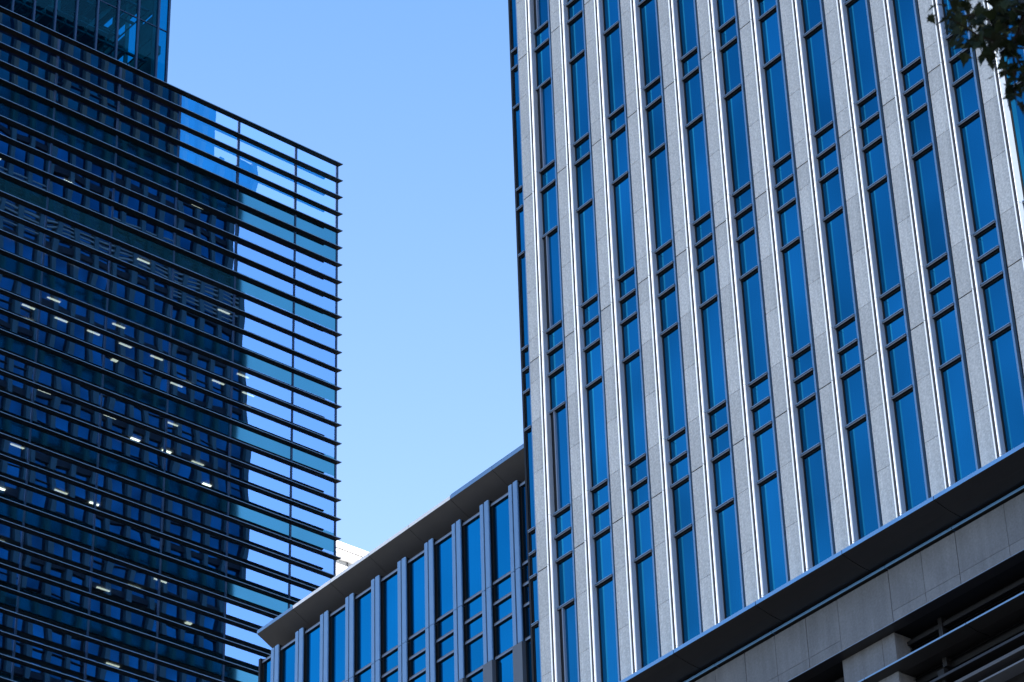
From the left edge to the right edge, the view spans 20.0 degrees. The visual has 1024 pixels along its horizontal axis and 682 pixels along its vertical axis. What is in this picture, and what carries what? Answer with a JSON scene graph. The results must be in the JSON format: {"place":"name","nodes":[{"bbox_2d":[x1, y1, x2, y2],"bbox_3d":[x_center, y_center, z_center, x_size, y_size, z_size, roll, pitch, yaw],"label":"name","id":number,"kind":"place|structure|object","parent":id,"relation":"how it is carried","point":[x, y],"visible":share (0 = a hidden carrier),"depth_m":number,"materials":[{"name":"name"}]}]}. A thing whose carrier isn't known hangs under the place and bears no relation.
{"place":"outdoors","nodes":[
{"label":"outdoors","id":0,"kind":"place"},
{"bbox_2d":[0,0,342,681],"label":"louvred office block","id":1,"kind":"structure","parent":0,"point":[170,299],"depth_m":135.57,"materials":[{"name":"black"}]},
{"bbox_2d":[0,603,15,674],"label":"window","id":2,"kind":"structure","parent":1,"relation":"in","point":[7,623],"depth_m":122.52,"materials":[{"name":"blue glass"}]},
{"bbox_2d":[0,515,21,586],"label":"window","id":3,"kind":"structure","parent":1,"relation":"in","point":[10,535],"depth_m":124.70,"materials":[{"name":"blue glass"}]},
{"bbox_2d":[0,430,28,501],"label":"window","id":4,"kind":"structure","parent":1,"relation":"in","point":[8,448],"depth_m":126.91,"materials":[{"name":"blue glass"}]},
{"bbox_2d":[0,347,34,419],"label":"window","id":5,"kind":"structure","parent":1,"relation":"in","point":[10,386],"depth_m":129.13,"materials":[{"name":"blue glass"}]},
{"bbox_2d":[0,267,39,340],"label":"window","id":6,"kind":"structure","parent":1,"relation":"in","point":[11,305],"depth_m":131.32,"materials":[{"name":"blue glass"}]},
{"bbox_2d":[0,190,44,263],"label":"window","id":7,"kind":"structure","parent":1,"relation":"in","point":[8,225],"depth_m":133.52,"materials":[{"name":"blue glass"}]},
{"bbox_2d":[0,121,50,190],"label":"window","id":8,"kind":"structure","parent":1,"relation":"in","point":[10,131],"depth_m":135.72,"materials":[{"name":"blue glass"}]},
{"bbox_2d":[14,609,86,681],"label":"window","id":9,"kind":"structure","parent":1,"relation":"in","point":[25,652],"depth_m":123.67,"materials":[{"name":"blue glass"}]},
{"bbox_2d":[20,524,91,609],"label":"window","id":10,"kind":"structure","parent":1,"relation":"in","point":[33,543],"depth_m":125.92,"materials":[{"name":"blue glass"}]},
{"bbox_2d":[26,441,96,525],"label":"window","id":11,"kind":"structure","parent":1,"relation":"in","point":[38,459],"depth_m":128.25,"materials":[{"name":"blue glass"}]},
{"bbox_2d":[32,361,100,444],"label":"window","id":12,"kind":"structure","parent":1,"relation":"in","point":[47,400],"depth_m":130.55,"materials":[{"name":"blue glass"}]},
{"bbox_2d":[38,284,105,365],"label":"window","id":13,"kind":"structure","parent":1,"relation":"in","point":[64,326],"depth_m":132.84,"materials":[{"name":"blue glass"}]},
{"bbox_2d":[44,210,109,290],"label":"window","id":14,"kind":"structure","parent":1,"relation":"in","point":[56,245],"depth_m":135.13,"materials":[{"name":"blue glass"}]},
{"bbox_2d":[49,144,113,217],"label":"window","id":15,"kind":"structure","parent":1,"relation":"in","point":[78,179],"depth_m":137.46,"materials":[{"name":"blue glass"}]},
{"bbox_2d":[86,633,154,681],"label":"window","id":16,"kind":"structure","parent":1,"relation":"in","point":[97,653],"depth_m":125.80,"materials":[{"name":"blue glass"}]},
{"bbox_2d":[90,548,158,632],"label":"window","id":17,"kind":"structure","parent":1,"relation":"in","point":[102,567],"depth_m":127.87,"materials":[{"name":"blue glass"}]},
{"bbox_2d":[95,466,162,549],"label":"window","id":18,"kind":"structure","parent":1,"relation":"in","point":[104,504],"depth_m":130.17,"materials":[{"name":"blue glass"}]},
{"bbox_2d":[100,387,165,468],"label":"window","id":19,"kind":"structure","parent":1,"relation":"in","point":[113,405],"depth_m":132.48,"materials":[{"name":"blue glass"}]},
{"bbox_2d":[105,311,168,391],"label":"window","id":20,"kind":"structure","parent":1,"relation":"in","point":[113,326],"depth_m":134.80,"materials":[{"name":"blue glass"}]},
{"bbox_2d":[109,237,172,316],"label":"window","id":21,"kind":"structure","parent":1,"relation":"in","point":[121,253],"depth_m":137.09,"materials":[{"name":"blue glass"}]},
{"bbox_2d":[113,171,175,243],"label":"window","id":22,"kind":"structure","parent":1,"relation":"in","point":[123,180],"depth_m":139.38,"materials":[{"name":"blue glass"}]},
{"bbox_2d":[156,655,221,681],"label":"window","id":23,"kind":"structure","parent":1,"relation":"in","point":[164,674],"depth_m":127.78,"materials":[{"name":"blue glass"}]},
{"bbox_2d":[158,571,224,654],"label":"window","id":24,"kind":"structure","parent":1,"relation":"in","point":[197,621],"depth_m":129.82,"materials":[{"name":"blue glass"}]},
{"bbox_2d":[162,490,226,572],"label":"window","id":25,"kind":"structure","parent":1,"relation":"in","point":[172,508],"depth_m":132.13,"materials":[{"name":"blue glass"}]},
{"bbox_2d":[166,412,228,493],"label":"window","id":26,"kind":"structure","parent":1,"relation":"in","point":[176,449],"depth_m":134.44,"materials":[{"name":"blue glass"}]},
{"bbox_2d":[169,336,231,416],"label":"window","id":27,"kind":"structure","parent":1,"relation":"in","point":[177,371],"depth_m":136.72,"materials":[{"name":"blue glass"}]},
{"bbox_2d":[172,265,233,341],"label":"window","id":28,"kind":"structure","parent":1,"relation":"in","point":[183,279],"depth_m":139.04,"materials":[{"name":"blue glass"}]},
{"bbox_2d":[175,198,235,269],"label":"window","id":29,"kind":"structure","parent":1,"relation":"in","point":[185,207],"depth_m":141.33,"materials":[{"name":"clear glass"}]},
{"bbox_2d":[224,677,236,681],"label":"window","id":30,"kind":"structure","parent":1,"relation":"in","point":[225,679],"depth_m":129.54,"materials":[{"name":"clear glass"}]},
{"bbox_2d":[225,594,281,666],"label":"window","id":31,"kind":"structure","parent":1,"relation":"in","point":[235,613],"depth_m":131.51,"materials":[{"name":"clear glass"}]},
{"bbox_2d":[227,514,288,594],"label":"window","id":32,"kind":"structure","parent":1,"relation":"in","point":[237,552],"depth_m":134.07,"materials":[{"name":"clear glass"}]},
{"bbox_2d":[230,436,290,516],"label":"window","id":33,"kind":"structure","parent":1,"relation":"in","point":[241,454],"depth_m":136.39,"materials":[{"name":"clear glass"}]},
{"bbox_2d":[232,362,291,439],"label":"window","id":34,"kind":"structure","parent":1,"relation":"in","point":[240,377],"depth_m":138.67,"materials":[{"name":"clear glass"}]},
{"bbox_2d":[234,289,292,366],"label":"window","id":35,"kind":"structure","parent":1,"relation":"in","point":[243,304],"depth_m":140.99,"materials":[{"name":"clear glass"}]},
{"bbox_2d":[236,225,293,294],"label":"window","id":36,"kind":"structure","parent":1,"relation":"in","point":[243,250],"depth_m":143.28,"materials":[{"name":"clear glass"}]},
{"bbox_2d":[290,537,333,599],"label":"window","id":37,"kind":"structure","parent":1,"relation":"in","point":[298,574],"depth_m":135.85,"materials":[{"name":"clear glass"}]},
{"bbox_2d":[292,460,334,532],"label":"window","id":38,"kind":"structure","parent":1,"relation":"in","point":[303,497],"depth_m":138.06,"materials":[{"name":"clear glass"}]},
{"bbox_2d":[293,386,334,457],"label":"window","id":39,"kind":"structure","parent":1,"relation":"in","point":[303,421],"depth_m":140.37,"materials":[{"name":"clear glass"}]},
{"bbox_2d":[294,314,335,383],"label":"window","id":40,"kind":"structure","parent":1,"relation":"in","point":[300,346],"depth_m":142.69,"materials":[{"name":"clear glass"}]},
{"bbox_2d":[295,250,335,312],"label":"window","id":41,"kind":"structure","parent":1,"relation":"in","point":[302,258],"depth_m":144.97,"materials":[{"name":"blue glass"}]},
{"bbox_2d":[167,0,523,551],"label":"sky","id":42,"kind":"structure","parent":0,"point":[412,98],"materials":[{"name":"blue"}]},
{"bbox_2d":[336,540,368,574],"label":"white building","id":43,"kind":"structure","parent":0,"point":[349,555],"depth_m":158.46,"materials":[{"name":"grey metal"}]},
{"bbox_2d":[257,444,531,681],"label":"annex block","id":44,"kind":"structure","parent":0,"point":[439,592],"depth_m":72.72,"materials":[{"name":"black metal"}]},
{"bbox_2d":[262,655,270,681],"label":"window","id":45,"kind":"structure","parent":44,"relation":"in","point":[266,662],"depth_m":78.17,"materials":[{"name":"blue glass"}]},
{"bbox_2d":[281,639,294,681],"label":"window","id":46,"kind":"structure","parent":44,"relation":"in","point":[288,650],"depth_m":77.39,"materials":[{"name":"blue glass"}]},
{"bbox_2d":[305,621,319,681],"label":"window","id":47,"kind":"structure","parent":44,"relation":"in","point":[312,660],"depth_m":76.49,"materials":[{"name":"blue glass"}]},
{"bbox_2d":[330,604,344,681],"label":"window","id":48,"kind":"structure","parent":44,"relation":"in","point":[337,651],"depth_m":75.58,"materials":[{"name":"blue glass"}]},
{"bbox_2d":[355,586,370,671],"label":"window","id":49,"kind":"structure","parent":44,"relation":"in","point":[363,600],"depth_m":74.81,"materials":[{"name":"blue glass"}]},
{"bbox_2d":[355,663,370,681],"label":"window","id":50,"kind":"structure","parent":44,"relation":"in","point":[364,674],"depth_m":74.04,"materials":[{"name":"blue glass"}]},
{"bbox_2d":[381,569,397,654],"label":"window","id":51,"kind":"structure","parent":44,"relation":"in","point":[389,582],"depth_m":74.04,"materials":[{"name":"blue glass"}]},
{"bbox_2d":[382,645,397,681],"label":"window","id":52,"kind":"structure","parent":44,"relation":"in","point":[389,659],"depth_m":73.18,"materials":[{"name":"blue glass"}]},
{"bbox_2d":[408,550,424,636],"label":"window","id":53,"kind":"structure","parent":44,"relation":"in","point":[416,564],"depth_m":73.27,"materials":[{"name":"blue glass"}]},
{"bbox_2d":[409,627,425,681],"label":"window","id":54,"kind":"structure","parent":44,"relation":"in","point":[417,646],"depth_m":72.27,"materials":[{"name":"blue glass"}]},
{"bbox_2d":[435,531,452,618],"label":"window","id":55,"kind":"structure","parent":44,"relation":"in","point":[444,575],"depth_m":72.52,"materials":[{"name":"blue glass"}]},
{"bbox_2d":[436,609,454,681],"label":"window","id":56,"kind":"structure","parent":44,"relation":"in","point":[445,628],"depth_m":71.38,"materials":[{"name":"blue glass"}]},
{"bbox_2d":[462,512,481,599],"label":"window","id":57,"kind":"structure","parent":44,"relation":"in","point":[471,527],"depth_m":71.77,"materials":[{"name":"blue glass"}]},
{"bbox_2d":[464,590,483,681],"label":"window","id":58,"kind":"structure","parent":44,"relation":"in","point":[473,605],"depth_m":70.50,"materials":[{"name":"blue glass"}]},
{"bbox_2d":[491,492,510,580],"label":"window","id":59,"kind":"structure","parent":44,"relation":"in","point":[500,507],"depth_m":71.00,"materials":[{"name":"blue glass"}]},
{"bbox_2d":[493,571,512,681],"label":"window","id":60,"kind":"structure","parent":44,"relation":"in","point":[502,604],"depth_m":69.61,"materials":[{"name":"blue glass"}]},
{"bbox_2d":[519,481,527,561],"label":"window","id":61,"kind":"structure","parent":44,"relation":"in","point":[522,484],"depth_m":70.39,"materials":[{"name":"blue glass"}]},
{"bbox_2d":[522,560,531,681],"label":"window","id":62,"kind":"structure","parent":44,"relation":"in","point":[525,564],"depth_m":68.88,"materials":[{"name":"blue glass"}]},
{"bbox_2d":[508,0,1023,681],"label":"office tower","id":63,"kind":"structure","parent":0,"point":[770,274],"depth_m":55.60,"materials":[{"name":"grey stone"}]},
{"bbox_2d":[510,0,517,49],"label":"window","id":64,"kind":"structure","parent":63,"relation":"in","point":[512,2],"depth_m":66.52,"materials":[{"name":"blue glass"}]},
{"bbox_2d":[511,47,522,187],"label":"window","id":65,"kind":"structure","parent":63,"relation":"in","point":[516,108],"depth_m":65.04,"materials":[{"name":"blue glass"}]},
{"bbox_2d":[515,185,528,346],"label":"window","id":66,"kind":"structure","parent":63,"relation":"in","point":[522,251],"depth_m":62.81,"materials":[{"name":"blue glass"}]},
{"bbox_2d":[521,344,535,528],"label":"window","id":67,"kind":"structure","parent":63,"relation":"in","point":[526,358],"depth_m":60.42,"materials":[{"name":"blue glass"}]},
{"bbox_2d":[528,527,541,681],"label":"window","id":68,"kind":"structure","parent":63,"relation":"in","point":[535,625],"depth_m":58.24,"materials":[{"name":"blue glass"}]},
{"bbox_2d":[533,0,549,29],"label":"window","id":69,"kind":"structure","parent":63,"relation":"in","point":[541,8],"depth_m":65.66,"materials":[{"name":"blue glass"}]},
{"bbox_2d":[533,20,556,168],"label":"window","id":70,"kind":"structure","parent":63,"relation":"in","point":[543,45],"depth_m":64.36,"materials":[{"name":"blue glass"}]},
{"bbox_2d":[539,159,563,328],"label":"window","id":71,"kind":"structure","parent":63,"relation":"in","point":[549,177],"depth_m":62.12,"materials":[{"name":"blue glass"}]},
{"bbox_2d":[546,319,572,511],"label":"window","id":72,"kind":"structure","parent":63,"relation":"in","point":[556,352],"depth_m":59.71,"materials":[{"name":"blue glass"}]},
{"bbox_2d":[553,503,580,681],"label":"window","id":73,"kind":"structure","parent":63,"relation":"in","point":[565,549],"depth_m":57.44,"materials":[{"name":"blue glass"}]},
{"bbox_2d":[566,0,590,142],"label":"window","id":74,"kind":"structure","parent":63,"relation":"in","point":[578,61],"depth_m":63.56,"materials":[{"name":"blue glass"}]},
{"bbox_2d":[573,132,599,302],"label":"window","id":75,"kind":"structure","parent":63,"relation":"in","point":[586,210],"depth_m":61.35,"materials":[{"name":"blue glass"}]},
{"bbox_2d":[581,293,609,486],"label":"window","id":76,"kind":"structure","parent":63,"relation":"in","point":[593,340],"depth_m":58.96,"materials":[{"name":"blue glass"}]},
{"bbox_2d":[590,478,620,681],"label":"window","id":77,"kind":"structure","parent":63,"relation":"in","point":[605,584],"depth_m":56.51,"materials":[{"name":"blue glass"}]},
{"bbox_2d":[603,0,626,114],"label":"window","id":78,"kind":"structure","parent":63,"relation":"in","point":[612,32],"depth_m":62.56,"materials":[{"name":"blue glass"}]},
{"bbox_2d":[608,104,636,275],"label":"window","id":79,"kind":"structure","parent":63,"relation":"in","point":[619,134],"depth_m":60.57,"materials":[{"name":"blue glass"}]},
{"bbox_2d":[617,266,648,461],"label":"window","id":80,"kind":"structure","parent":63,"relation":"in","point":[630,322],"depth_m":58.17,"materials":[{"name":"blue glass"}]},
{"bbox_2d":[628,452,661,667],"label":"window","id":81,"kind":"structure","parent":63,"relation":"in","point":[647,594],"depth_m":55.70,"materials":[{"name":"blue glass"}]},
{"bbox_2d":[638,0,662,85],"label":"window","id":82,"kind":"structure","parent":63,"relation":"in","point":[649,14],"depth_m":61.58,"materials":[{"name":"blue glass"}]},
{"bbox_2d":[643,75,674,248],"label":"window","id":83,"kind":"structure","parent":63,"relation":"in","point":[658,154],"depth_m":59.79,"materials":[{"name":"blue glass"}]},
{"bbox_2d":[654,238,687,435],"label":"window","id":84,"kind":"structure","parent":63,"relation":"in","point":[671,333],"depth_m":57.40,"materials":[{"name":"blue glass"}]},
{"bbox_2d":[667,426,702,643],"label":"window","id":85,"kind":"structure","parent":63,"relation":"in","point":[679,443],"depth_m":54.93,"materials":[{"name":"blue glass"}]},
{"bbox_2d":[677,0,699,56],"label":"window","id":86,"kind":"structure","parent":63,"relation":"in","point":[687,9],"depth_m":60.57,"materials":[{"name":"blue glass"}]},
{"bbox_2d":[680,45,713,220],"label":"window","id":87,"kind":"structure","parent":63,"relation":"in","point":[700,172],"depth_m":59.00,"materials":[{"name":"blue glass"}]},
{"bbox_2d":[693,210,728,408],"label":"window","id":88,"kind":"structure","parent":63,"relation":"in","point":[707,268],"depth_m":56.62,"materials":[{"name":"blue glass"}]},
{"bbox_2d":[707,399,745,618],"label":"window","id":89,"kind":"structure","parent":63,"relation":"in","point":[734,600],"depth_m":54.14,"materials":[{"name":"blue glass"}]},
{"bbox_2d":[717,0,738,26],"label":"window","id":90,"kind":"structure","parent":63,"relation":"in","point":[727,9],"depth_m":59.60,"materials":[{"name":"blue glass"}]},
{"bbox_2d":[718,15,753,192],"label":"window","id":91,"kind":"structure","parent":63,"relation":"in","point":[730,39],"depth_m":58.23,"materials":[{"name":"blue glass"}]},
{"bbox_2d":[732,181,770,381],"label":"window","id":92,"kind":"structure","parent":63,"relation":"in","point":[751,278],"depth_m":55.84,"materials":[{"name":"blue glass"}]},
{"bbox_2d":[748,371,789,592],"bbox_3d":[4.775,2.577,53.344,0.126,4.563,0.680,22,-40,-31],"label":"window","id":93,"kind":"structure","parent":63,"relation":"in","point":[762,398],"depth_m":53.37,"materials":[{"name":"blue glass"}]},
{"bbox_2d":[756,0,794,161],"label":"window","id":94,"kind":"structure","parent":63,"relation":"in","point":[781,129],"depth_m":57.38,"materials":[{"name":"blue glass"}]},
{"bbox_2d":[772,151,813,353],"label":"window","id":95,"kind":"structure","parent":63,"relation":"in","point":[785,169],"depth_m":55.05,"materials":[{"name":"blue glass"}]},
{"bbox_2d":[790,343,835,566],"bbox_3d":[5.501,2.041,52.568,0.126,4.563,0.680,22,-40,-31],"label":"window","id":96,"kind":"structure","parent":63,"relation":"in","point":[813,455],"depth_m":52.58,"materials":[{"name":"blue glass"}]},
{"bbox_2d":[801,0,836,131],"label":"window","id":97,"kind":"structure","parent":63,"relation":"in","point":[815,35],"depth_m":56.38,"materials":[{"name":"blue glass"}]},
{"bbox_2d":[814,120,858,324],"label":"window","id":98,"kind":"structure","parent":63,"relation":"in","point":[843,283],"depth_m":54.28,"materials":[{"name":"blue glass"}]},
{"bbox_2d":[834,313,882,539],"bbox_3d":[6.226,1.503,51.790,0.126,4.563,0.680,22,-40,-31],"label":"window","id":99,"kind":"structure","parent":63,"relation":"in","point":[858,426],"depth_m":51.80,"materials":[{"name":"blue glass"}]},
{"bbox_2d":[844,0,880,100],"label":"window","id":100,"kind":"structure","parent":63,"relation":"in","point":[864,56],"depth_m":55.39,"materials":[{"name":"blue glass"}]},
{"bbox_2d":[856,88,904,294],"bbox_3d":[6.825,-2.792,53.484,0.126,4.441,0.680,22,-40,-31],"label":"window","id":101,"kind":"structure","parent":63,"relation":"in","point":[871,113],"depth_m":53.49,"materials":[{"name":"blue glass"}]},
{"bbox_2d":[879,283,930,511],"bbox_3d":[6.951,0.963,51.008,0.126,4.563,0.680,22,-40,-31],"label":"window","id":102,"kind":"structure","parent":63,"relation":"in","point":[899,347],"depth_m":51.03,"materials":[{"name":"blue glass"}]},
{"bbox_2d":[893,0,924,68],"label":"window","id":103,"kind":"structure","parent":63,"relation":"in","point":[906,12],"depth_m":54.38,"materials":[{"name":"blue glass"}]},
{"bbox_2d":[900,56,951,263],"bbox_3d":[7.550,-3.329,52.706,0.126,4.441,0.680,22,-40,-31],"label":"window","id":104,"kind":"structure","parent":63,"relation":"in","point":[934,220],"depth_m":52.71,"materials":[{"name":"blue glass"}]},
{"bbox_2d":[925,251,980,482],"bbox_3d":[7.676,0.426,50.230,0.126,4.563,0.680,22,-40,-31],"label":"window","id":105,"kind":"structure","parent":63,"relation":"in","point":[953,367],"depth_m":50.25,"materials":[{"name":"blue glass"}]},
{"bbox_2d":[942,0,969,34],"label":"window","id":106,"kind":"structure","parent":63,"relation":"in","point":[946,2],"depth_m":53.66,"materials":[{"name":"blue glass"}]},
{"bbox_2d":[945,22,1000,231],"bbox_3d":[8.276,-3.865,51.930,0.126,4.441,0.680,22,-40,-31],"label":"window","id":107,"kind":"structure","parent":63,"relation":"in","point":[966,83],"depth_m":51.82,"materials":[{"name":"blue glass"}]},
{"bbox_2d":[973,219,1023,452],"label":"window","id":108,"kind":"structure","parent":63,"relation":"in","point":[992,259],"depth_m":49.53,"materials":[{"name":"blue glass"}]},
{"bbox_2d":[999,0,1023,198],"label":"window","id":109,"kind":"structure","parent":63,"relation":"in","point":[1017,118],"depth_m":50.99,"materials":[{"name":"blue glass"}]},
{"bbox_2d":[620,443,1023,681],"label":"podium block","id":110,"kind":"structure","parent":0,"point":[931,589],"depth_m":48.59,"materials":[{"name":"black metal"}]},
{"bbox_2d":[926,0,1023,115],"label":"street tree","id":111,"kind":"object","parent":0,"point":[999,16],"visible":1,"depth_m":11.51,"materials":[{"name":"green plant"}]}
]}

